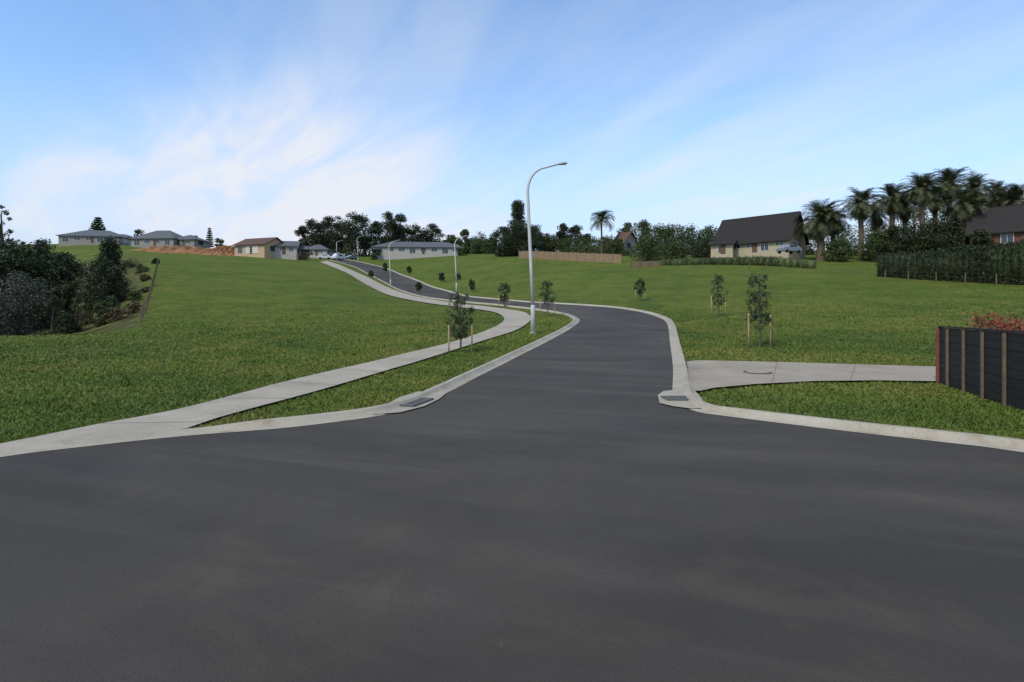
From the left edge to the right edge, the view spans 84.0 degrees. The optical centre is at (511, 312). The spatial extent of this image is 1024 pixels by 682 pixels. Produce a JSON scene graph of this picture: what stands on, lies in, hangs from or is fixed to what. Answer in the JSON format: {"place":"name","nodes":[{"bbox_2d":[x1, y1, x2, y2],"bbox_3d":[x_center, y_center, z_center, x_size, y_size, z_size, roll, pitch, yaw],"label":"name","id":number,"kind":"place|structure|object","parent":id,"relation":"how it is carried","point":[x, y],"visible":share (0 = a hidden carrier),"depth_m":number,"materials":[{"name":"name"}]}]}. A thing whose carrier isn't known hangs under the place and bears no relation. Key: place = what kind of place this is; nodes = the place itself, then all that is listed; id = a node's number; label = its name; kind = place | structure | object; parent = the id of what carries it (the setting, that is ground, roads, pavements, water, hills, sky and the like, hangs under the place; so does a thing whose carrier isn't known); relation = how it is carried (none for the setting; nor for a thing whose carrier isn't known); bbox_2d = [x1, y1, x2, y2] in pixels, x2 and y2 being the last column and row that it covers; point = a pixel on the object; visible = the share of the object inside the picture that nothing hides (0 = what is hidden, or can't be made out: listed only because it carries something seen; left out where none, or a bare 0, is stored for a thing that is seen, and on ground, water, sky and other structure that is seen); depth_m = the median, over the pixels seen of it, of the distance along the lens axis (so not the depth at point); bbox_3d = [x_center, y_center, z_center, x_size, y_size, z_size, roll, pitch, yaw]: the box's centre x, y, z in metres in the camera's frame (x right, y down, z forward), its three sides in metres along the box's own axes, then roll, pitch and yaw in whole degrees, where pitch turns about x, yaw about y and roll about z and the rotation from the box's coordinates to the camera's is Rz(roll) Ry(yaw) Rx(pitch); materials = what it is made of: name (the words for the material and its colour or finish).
{"place":"outdoors","nodes":[
{"label":"outdoors","id":0,"kind":"place"},
{"bbox_2d":[0,259,1023,681],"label":"road","id":1,"kind":"structure","parent":0,"point":[578,503],"depth_m":4.08,"materials":[{"name":"grey asphalt"}]},
{"bbox_2d":[0,260,579,456],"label":"kerb","id":2,"kind":"structure","parent":1,"relation":"on","point":[447,386],"depth_m":8.66,"materials":[{"name":"concrete"}]},
{"bbox_2d":[373,391,445,413],"bbox_3d":[-1.828,1.653,10.643,0.815,0.075,2.838,0,0,4],"label":"storm drain","id":3,"kind":"object","parent":2,"relation":"on","point":[421,402],"visible":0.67,"depth_m":10.35,"materials":[{"name":"concrete"}]},
{"bbox_2d":[658,390,702,408],"bbox_3d":[3.259,1.653,11.042,0.818,0.075,2.480,0,0,12],"label":"storm drain","id":4,"kind":"object","parent":1,"relation":"on","point":[677,398],"visible":0.77,"depth_m":10.76,"materials":[{"name":"concrete"}]},
{"bbox_2d":[346,259,1023,451],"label":"kerb","id":5,"kind":"structure","parent":1,"relation":"on","point":[680,377],"depth_m":8.56,"materials":[{"name":"concrete"}]},
{"bbox_2d":[0,244,1023,442],"bbox_3d":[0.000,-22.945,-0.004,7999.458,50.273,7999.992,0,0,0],"label":"ground","id":6,"kind":"structure","parent":0,"point":[486,273],"depth_m":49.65,"materials":[{"name":"green plant"}]},
{"bbox_2d":[0,205,13,243],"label":"pine tree","id":7,"kind":"object","parent":6,"relation":"on","point":[2,235],"visible":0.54,"depth_m":95.03,"materials":[{"name":"green plant"}]},
{"bbox_2d":[0,293,16,335],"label":"grey shrub","id":8,"kind":"object","parent":6,"relation":"on","point":[5,328],"visible":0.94,"depth_m":41.75,"materials":[{"name":"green plant"}]},
{"bbox_2d":[0,249,35,325],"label":"macrocarpa tree","id":9,"kind":"object","parent":6,"relation":"on","point":[6,262],"visible":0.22,"depth_m":53.73,"materials":[{"name":"green plant"}]},
{"bbox_2d":[0,270,55,335],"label":"grey shrub","id":10,"kind":"object","parent":6,"relation":"on","point":[23,309],"visible":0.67,"depth_m":43.70,"materials":[{"name":"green plant"}]},
{"bbox_2d":[0,238,57,276],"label":"macrocarpa tree","id":11,"kind":"object","parent":6,"relation":"on","point":[13,245],"visible":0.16,"depth_m":62.44,"materials":[{"name":"green plant"}]},
{"bbox_2d":[0,257,66,305],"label":"macrocarpa tree","id":12,"kind":"object","parent":6,"relation":"on","point":[31,264],"visible":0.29,"depth_m":55.76,"materials":[{"name":"green plant"}]},
{"bbox_2d":[13,276,65,329],"bbox_3d":[-41.712,-0.488,49.938,3.559,5.523,3.467,0,0,0],"label":"macrocarpa tree","id":13,"kind":"object","parent":6,"relation":"on","point":[56,293],"visible":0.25,"depth_m":49.84,"materials":[{"name":"green plant"}]},
{"bbox_2d":[18,238,80,295],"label":"macrocarpa tree","id":14,"kind":"object","parent":6,"relation":"on","point":[42,243],"visible":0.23,"depth_m":65.67,"materials":[{"name":"green plant"}]},
{"bbox_2d":[34,295,68,334],"bbox_3d":[-35.624,0.382,44.086,2.129,3.673,2.064,0,0,44],"label":"scrub bush","id":15,"kind":"object","parent":6,"relation":"on","point":[41,316],"visible":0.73,"depth_m":43.97,"materials":[{"name":"green plant"}]},
{"bbox_2d":[48,266,79,310],"bbox_3d":[-47.938,-1.992,60.070,4.169,5.896,3.867,0,0,43],"label":"macrocarpa tree","id":16,"kind":"object","parent":6,"relation":"on","point":[61,271],"visible":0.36,"depth_m":59.91,"materials":[{"name":"green plant"}]},
{"bbox_2d":[55,311,77,334],"bbox_3d":[-33.007,0.929,42.078,1.591,2.388,1.606,0,0,0],"label":"scrub bush","id":17,"kind":"object","parent":6,"relation":"on","point":[64,317],"visible":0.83,"depth_m":41.87,"materials":[{"name":"green plant"}]},
{"bbox_2d":[48,251,88,295],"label":"macrocarpa tree","id":18,"kind":"object","parent":6,"relation":"on","point":[76,264],"visible":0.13,"depth_m":72.04,"materials":[{"name":"green plant"}]},
{"bbox_2d":[62,297,93,331],"bbox_3d":[-35.166,0.240,45.926,1.958,3.103,2.116,0,0,30],"label":"scrub bush","id":19,"kind":"object","parent":6,"relation":"on","point":[76,301],"visible":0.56,"depth_m":45.89,"materials":[{"name":"green plant"}]},
{"bbox_2d":[58,236,127,245],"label":"walls","id":20,"kind":"structure","parent":6,"relation":"on","point":[81,241],"depth_m":208.71,"materials":[{"name":"paint"}]},
{"bbox_2d":[56,230,130,239],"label":"roof","id":21,"kind":"structure","parent":20,"relation":"on","point":[99,233],"depth_m":210.97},
{"bbox_2d":[85,303,108,326],"bbox_3d":[-33.480,0.315,46.068,1.914,2.218,1.742,0,0,0],"label":"scrub bush","id":22,"kind":"object","parent":6,"relation":"on","point":[100,320],"visible":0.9,"depth_m":45.89,"materials":[{"name":"green plant"}]},
{"bbox_2d":[64,256,135,311],"bbox_3d":[-41.658,-2.545,57.951,5.225,6.461,5.818,0,0,27],"label":"pine tree","id":23,"kind":"object","parent":6,"relation":"on","point":[97,269],"visible":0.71,"depth_m":57.50,"materials":[{"name":"green plant"}]},
{"bbox_2d":[79,235,130,307],"bbox_3d":[-42.634,-4.181,59.802,5.820,8.117,5.418,0,0,-7],"label":"tree","id":24,"kind":"object","parent":6,"relation":"on","point":[109,248],"visible":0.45,"depth_m":59.55,"materials":[{"name":"green plant"}]},
{"bbox_2d":[103,306,130,322],"bbox_3d":[-31.815,0.196,46.011,1.939,1.480,1.896,0,0,0],"label":"scrub bush","id":25,"kind":"object","parent":6,"relation":"on","point":[113,312],"visible":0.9,"depth_m":45.77,"materials":[{"name":"green plant"}]},
{"bbox_2d":[140,256,158,321],"bbox_3d":[-42.231,-4.221,67.051,0.210,10.331,63.110,0,0,-31],"label":"wire fence","id":26,"kind":"object","parent":6,"relation":"on","point":[143,311],"visible":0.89,"depth_m":50.33,"materials":[{"name":"metal"}]},
{"bbox_2d":[131,239,176,247],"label":"walls","id":27,"kind":"structure","parent":6,"relation":"on","point":[173,242],"depth_m":199.59,"materials":[{"name":"paint"}]},
{"bbox_2d":[128,230,181,238],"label":"roof","id":28,"kind":"structure","parent":27,"relation":"on","point":[164,234],"depth_m":201.01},
{"bbox_2d":[133,245,210,253],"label":"earth bank","id":29,"kind":"structure","parent":6,"relation":"on","point":[182,250],"depth_m":174.61,"materials":[{"name":"soil"}]},
{"bbox_2d":[199,245,234,255],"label":"earth bank","id":30,"kind":"structure","parent":6,"relation":"on","point":[225,250],"depth_m":168.29,"materials":[{"name":"soil"}]},
{"bbox_2d":[235,238,281,257],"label":"walls","id":31,"kind":"structure","parent":6,"relation":"on","point":[264,251],"depth_m":163.70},
{"bbox_2d":[231,237,283,245],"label":"roof","id":32,"kind":"structure","parent":31,"relation":"on","point":[255,241],"depth_m":165.45,"materials":[{"name":"tile"}]},
{"bbox_2d":[0,261,530,448],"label":"footpath","id":33,"kind":"structure","parent":6,"relation":"on","point":[196,414],"depth_m":11.95,"materials":[{"name":"concrete"}]},
{"bbox_2d":[275,245,299,259],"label":"walls","id":34,"kind":"structure","parent":6,"relation":"on","point":[292,255],"depth_m":166.38,"materials":[{"name":"paint"}]},
{"bbox_2d":[301,218,326,246],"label":"pine tree","id":35,"kind":"object","parent":6,"relation":"on","point":[311,227],"visible":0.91,"depth_m":229.19,"materials":[{"name":"green plant"}]},
{"bbox_2d":[307,245,333,258],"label":"cottage","id":36,"kind":"structure","parent":6,"relation":"on","point":[318,250],"depth_m":197.00,"materials":[{"name":"white"}]},
{"bbox_2d":[314,215,345,253],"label":"pine tree","id":37,"kind":"object","parent":6,"relation":"on","point":[327,221],"visible":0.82,"depth_m":233.78,"materials":[{"name":"green plant"}]},
{"bbox_2d":[330,216,359,253],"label":"pine tree","id":38,"kind":"object","parent":6,"relation":"on","point":[336,224],"visible":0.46,"depth_m":236.84,"materials":[{"name":"green plant"}]},
{"bbox_2d":[336,211,367,253],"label":"pine tree","id":39,"kind":"object","parent":6,"relation":"on","point":[352,237],"visible":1,"depth_m":223.98,"materials":[{"name":"green plant"}]},
{"bbox_2d":[351,213,373,256],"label":"pine tree","id":40,"kind":"object","parent":6,"relation":"on","point":[365,220],"visible":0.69,"depth_m":231.56,"materials":[{"name":"green plant"}]},
{"bbox_2d":[364,221,385,248],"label":"pine tree","id":41,"kind":"object","parent":6,"relation":"on","point":[376,230],"visible":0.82,"depth_m":243.78,"materials":[{"name":"green plant"}]},
{"bbox_2d":[376,211,398,244],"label":"pine tree","id":42,"kind":"object","parent":6,"relation":"on","point":[389,215],"visible":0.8,"depth_m":234.17,"materials":[{"name":"green plant"}]},
{"bbox_2d":[390,213,413,241],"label":"pine tree","id":43,"kind":"object","parent":6,"relation":"on","point":[398,218],"visible":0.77,"depth_m":237.12,"materials":[{"name":"green plant"}]},
{"bbox_2d":[403,223,428,241],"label":"pine tree","id":44,"kind":"object","parent":6,"relation":"on","point":[417,237],"visible":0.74,"depth_m":238.78,"materials":[{"name":"green plant"}]},
{"bbox_2d":[371,242,463,259],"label":"long bungalow","id":45,"kind":"object","parent":6,"relation":"on","point":[404,250],"visible":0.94,"depth_m":199.59,"materials":[{"name":"grey"}]},
{"bbox_2d":[421,223,444,241],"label":"pine tree","id":46,"kind":"object","parent":6,"relation":"on","point":[430,236],"visible":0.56,"depth_m":243.51,"materials":[{"name":"green plant"}]},
{"bbox_2d":[444,292,474,352],"bbox_3d":[-1.916,0.384,20.787,1.116,2.346,1.131,0,0,-6],"label":"street tree","id":47,"kind":"object","parent":6,"relation":"on","point":[461,333],"visible":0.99,"depth_m":20.75,"materials":[{"name":"green plant"}]},
{"bbox_2d":[467,231,486,253],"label":"hill tree","id":48,"kind":"object","parent":6,"relation":"on","point":[477,245],"visible":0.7,"depth_m":233.43,"materials":[{"name":"green plant"}]},
{"bbox_2d":[488,226,516,256],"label":"tree","id":49,"kind":"object","parent":6,"relation":"on","point":[496,233],"visible":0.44,"depth_m":163.87,"materials":[{"name":"green plant"}]},
{"bbox_2d":[488,220,545,256],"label":"broadleaf tree","id":50,"kind":"object","parent":6,"relation":"on","point":[517,243],"visible":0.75,"depth_m":157.91,"materials":[{"name":"green plant"}]},
{"bbox_2d":[507,199,528,250],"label":"conifer tree","id":51,"kind":"object","parent":6,"relation":"on","point":[518,207],"visible":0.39,"depth_m":169.00,"materials":[{"name":"green plant"}]},
{"bbox_2d":[521,224,547,253],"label":"tree","id":52,"kind":"object","parent":6,"relation":"on","point":[544,242],"visible":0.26,"depth_m":163.96,"materials":[{"name":"green plant"}]},
{"bbox_2d":[526,162,566,332],"bbox_3d":[1.747,-3.236,28.710,2.076,8.715,0.370,0,0,0],"label":"street lamp","id":53,"kind":"object","parent":6,"relation":"on","point":[530,258],"visible":0.97,"depth_m":28.64,"materials":[{"name":"metal"}]},
{"bbox_2d":[537,280,555,315],"bbox_3d":[2.539,-1.010,40.682,1.312,2.689,1.268,0,0,-25],"label":"street tree","id":54,"kind":"object","parent":6,"relation":"on","point":[546,294],"visible":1,"depth_m":40.63,"materials":[{"name":"green plant"}]},
{"bbox_2d":[539,233,558,254],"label":"garden tree","id":55,"kind":"object","parent":6,"relation":"on","point":[547,236],"visible":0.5,"depth_m":169.04,"materials":[{"name":"green plant"}]},
{"bbox_2d":[544,236,590,252],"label":"garden tree","id":56,"kind":"object","parent":6,"relation":"on","point":[563,245],"visible":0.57,"depth_m":168.00,"materials":[{"name":"green plant"}]},
{"bbox_2d":[519,250,620,262],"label":"paling fence","id":57,"kind":"object","parent":6,"relation":"on","point":[595,257],"visible":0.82,"depth_m":121.77,"materials":[{"name":"wood"}]},
{"bbox_2d":[565,241,611,255],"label":"garden tree","id":58,"kind":"object","parent":6,"relation":"on","point":[589,249],"visible":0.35,"depth_m":157.97,"materials":[{"name":"green plant"}]},
{"bbox_2d":[590,209,614,253],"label":"queen palm","id":59,"kind":"object","parent":6,"relation":"on","point":[599,219],"visible":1,"depth_m":149.05,"materials":[{"name":"green plant"}]},
{"bbox_2d":[603,238,633,255],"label":"garden tree","id":60,"kind":"object","parent":6,"relation":"on","point":[615,244],"visible":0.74,"depth_m":148.61,"materials":[{"name":"green plant"}]},
{"bbox_2d":[633,219,652,253],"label":"garden tree","id":61,"kind":"object","parent":6,"relation":"on","point":[643,226],"visible":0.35,"depth_m":179.02,"materials":[{"name":"green plant"}]},
{"bbox_2d":[630,260,659,267],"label":"paling fence","id":62,"kind":"object","parent":6,"relation":"on","point":[647,264],"visible":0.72,"depth_m":99.21,"materials":[{"name":"wood"}]},
{"bbox_2d":[627,234,672,260],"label":"clipped round tree","id":63,"kind":"object","parent":6,"relation":"on","point":[650,246],"visible":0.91,"depth_m":116.50,"materials":[{"name":"green plant"}]},
{"bbox_2d":[642,223,675,248],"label":"garden tree","id":64,"kind":"object","parent":6,"relation":"on","point":[659,229],"visible":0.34,"depth_m":164.04,"materials":[{"name":"green plant"}]},
{"bbox_2d":[661,239,691,258],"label":"clipped round tree","id":65,"kind":"object","parent":6,"relation":"on","point":[678,247],"visible":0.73,"depth_m":120.86,"materials":[{"name":"green plant"}]},
{"bbox_2d":[659,233,703,254],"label":"garden tree","id":66,"kind":"object","parent":6,"relation":"on","point":[679,238],"visible":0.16,"depth_m":149.14,"materials":[{"name":"green plant"}]},
{"bbox_2d":[670,223,714,251],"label":"garden tree","id":67,"kind":"object","parent":6,"relation":"on","point":[688,230],"visible":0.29,"depth_m":158.30,"materials":[{"name":"green plant"}]},
{"bbox_2d":[686,236,713,257],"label":"clipped round tree","id":68,"kind":"object","parent":6,"relation":"on","point":[700,248],"visible":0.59,"depth_m":124.03,"materials":[{"name":"green plant"}]},
{"bbox_2d":[710,274,728,316],"bbox_3d":[13.743,-1.134,37.721,1.126,2.988,1.189,0,0,8],"label":"street tree","id":69,"kind":"object","parent":6,"relation":"on","point":[719,279],"visible":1,"depth_m":37.62,"materials":[{"name":"green plant"}]},
{"bbox_2d":[707,239,737,257],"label":"lean to garage","id":70,"kind":"structure","parent":6,"relation":"on","point":[723,248],"depth_m":109.88,"materials":[{"name":"beige paint"}]},
{"bbox_2d":[661,255,815,268],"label":"hedge","id":71,"kind":"object","parent":6,"relation":"on","point":[760,260],"visible":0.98,"depth_m":94.60,"materials":[{"name":"green plant"}]},
{"bbox_2d":[743,273,773,346],"bbox_3d":[9.739,-0.065,22.410,1.293,3.057,1.006,0,0,-37],"label":"street tree","id":72,"kind":"object","parent":6,"relation":"on","point":[756,316],"visible":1,"depth_m":22.39,"materials":[{"name":"green plant"}]},
{"bbox_2d":[734,219,804,258],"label":"walls","id":73,"kind":"structure","parent":6,"relation":"on","point":[743,250],"depth_m":107.52,"materials":[{"name":"paint"}]},
{"bbox_2d":[714,211,809,244],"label":"roof","id":74,"kind":"structure","parent":73,"relation":"on","point":[766,228],"depth_m":109.40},
{"bbox_2d":[793,198,850,260],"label":"date palm","id":75,"kind":"object","parent":6,"relation":"on","point":[818,227],"visible":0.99,"depth_m":102.99,"materials":[{"name":"green plant"}]},
{"bbox_2d":[824,207,852,252],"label":"date palm","id":76,"kind":"object","parent":6,"relation":"on","point":[838,229],"visible":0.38,"depth_m":109.08,"materials":[{"name":"green plant"}]},
{"bbox_2d":[820,237,857,261],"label":"garden tree","id":77,"kind":"object","parent":6,"relation":"on","point":[840,250],"visible":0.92,"depth_m":99.16,"materials":[{"name":"green plant"}]},
{"bbox_2d":[813,224,867,255],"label":"garden tree","id":78,"kind":"object","parent":6,"relation":"on","point":[846,235],"visible":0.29,"depth_m":123.08,"materials":[{"name":"green plant"}]},
{"bbox_2d":[668,261,1023,285],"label":"wire fence","id":79,"kind":"object","parent":6,"relation":"on","point":[853,272],"visible":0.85,"depth_m":67.84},
{"bbox_2d":[837,186,884,260],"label":"date palm","id":80,"kind":"object","parent":6,"relation":"on","point":[861,207],"visible":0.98,"depth_m":103.34,"materials":[{"name":"green plant"}]},
{"bbox_2d":[856,205,889,231],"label":"tree","id":81,"kind":"object","parent":6,"relation":"on","point":[875,221],"visible":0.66,"depth_m":111.41,"materials":[{"name":"green plant"}]},
{"bbox_2d":[857,230,893,261],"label":"garden tree","id":82,"kind":"object","parent":6,"relation":"on","point":[876,239],"visible":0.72,"depth_m":99.24,"materials":[{"name":"green plant"}]},
{"bbox_2d":[872,182,911,226],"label":"date palm","id":83,"kind":"object","parent":6,"relation":"on","point":[893,204],"visible":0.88,"depth_m":105.20,"materials":[{"name":"green plant"}]},
{"bbox_2d":[879,224,914,254],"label":"garden tree","id":84,"kind":"object","parent":6,"relation":"on","point":[892,230],"visible":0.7,"depth_m":97.22,"materials":[{"name":"green plant"}]},
{"bbox_2d":[895,195,927,228],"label":"date palm","id":85,"kind":"object","parent":6,"relation":"on","point":[904,216],"visible":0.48,"depth_m":111.12,"materials":[{"name":"green plant"}]},
{"bbox_2d":[889,222,936,253],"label":"garden tree","id":86,"kind":"object","parent":6,"relation":"on","point":[910,232],"visible":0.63,"depth_m":95.83,"materials":[{"name":"green plant"}]},
{"bbox_2d":[897,172,948,229],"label":"date palm","id":87,"kind":"object","parent":6,"relation":"on","point":[919,194],"visible":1,"depth_m":99.47,"materials":[{"name":"green plant"}]},
{"bbox_2d":[909,228,951,253],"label":"garden tree","id":88,"kind":"object","parent":6,"relation":"on","point":[939,243],"visible":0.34,"depth_m":95.45,"materials":[{"name":"green plant"}]},
{"bbox_2d":[915,186,954,223],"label":"date palm","id":89,"kind":"object","parent":6,"relation":"on","point":[933,207],"visible":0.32,"depth_m":111.32,"materials":[{"name":"green plant"}]},
{"bbox_2d":[913,217,960,251],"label":"garden tree","id":90,"kind":"object","parent":6,"relation":"on","point":[932,225],"visible":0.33,"depth_m":96.91,"materials":[{"name":"green plant"}]},
{"bbox_2d":[875,239,1023,284],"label":"tall hedge","id":91,"kind":"object","parent":6,"relation":"on","point":[986,264],"visible":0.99,"depth_m":58.20,"materials":[{"name":"green plant"}]},
{"bbox_2d":[930,219,969,249],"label":"garden tree","id":92,"kind":"object","parent":6,"relation":"on","point":[951,227],"visible":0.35,"depth_m":96.05,"materials":[{"name":"green plant"}]},
{"bbox_2d":[927,166,975,232],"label":"date palm","id":93,"kind":"object","parent":6,"relation":"on","point":[951,175],"visible":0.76,"depth_m":102.14,"materials":[{"name":"green plant"}]},
{"bbox_2d":[937,188,987,249],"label":"date palm","id":94,"kind":"object","parent":6,"relation":"on","point":[961,211],"visible":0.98,"depth_m":95.51,"materials":[{"name":"green plant"}]},
{"bbox_2d":[952,170,999,207],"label":"date palm","id":95,"kind":"object","parent":6,"relation":"on","point":[976,179],"visible":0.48,"depth_m":102.84,"materials":[{"name":"green plant"}]},
{"bbox_2d":[963,228,995,248],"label":"garden tree","id":96,"kind":"object","parent":6,"relation":"on","point":[980,236],"visible":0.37,"depth_m":83.50,"materials":[{"name":"green plant"}]},
{"bbox_2d":[936,326,1023,409],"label":"boundary fence","id":97,"kind":"object","parent":6,"relation":"on","point":[989,364],"visible":0.99,"depth_m":11.25,"materials":[{"name":"wood"}]},
{"bbox_2d":[966,310,1023,332],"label":"red leaf hedge","id":98,"kind":"object","parent":6,"relation":"on","point":[1002,325],"visible":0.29,"depth_m":11.57,"materials":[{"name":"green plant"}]},
{"bbox_2d":[979,180,1014,207],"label":"date palm","id":99,"kind":"object","parent":6,"relation":"on","point":[993,191],"visible":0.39,"depth_m":105.20,"materials":[{"name":"green plant"}]},
{"bbox_2d":[970,232,1023,248],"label":"walls","id":100,"kind":"structure","parent":6,"relation":"on","point":[1017,236],"depth_m":89.09,"materials":[{"name":"brick"}]},
{"bbox_2d":[965,204,1023,235],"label":"roof","id":101,"kind":"structure","parent":100,"relation":"on","point":[1002,219],"depth_m":91.97,"materials":[{"name":"grey"}]},
{"bbox_2d":[987,183,1023,205],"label":"tree","id":102,"kind":"object","parent":6,"relation":"on","point":[1015,194],"visible":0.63,"depth_m":99.65,"materials":[{"name":"green plant"}]},
{"bbox_2d":[0,0,1023,254],"label":"sky","id":103,"kind":"structure","parent":0,"point":[240,120],"materials":[{"name":"blue"}]},
{"bbox_2d":[687,360,935,390],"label":"driveway","id":104,"kind":"structure","parent":0,"point":[705,374],"depth_m":15.33,"materials":[{"name":"concrete"}]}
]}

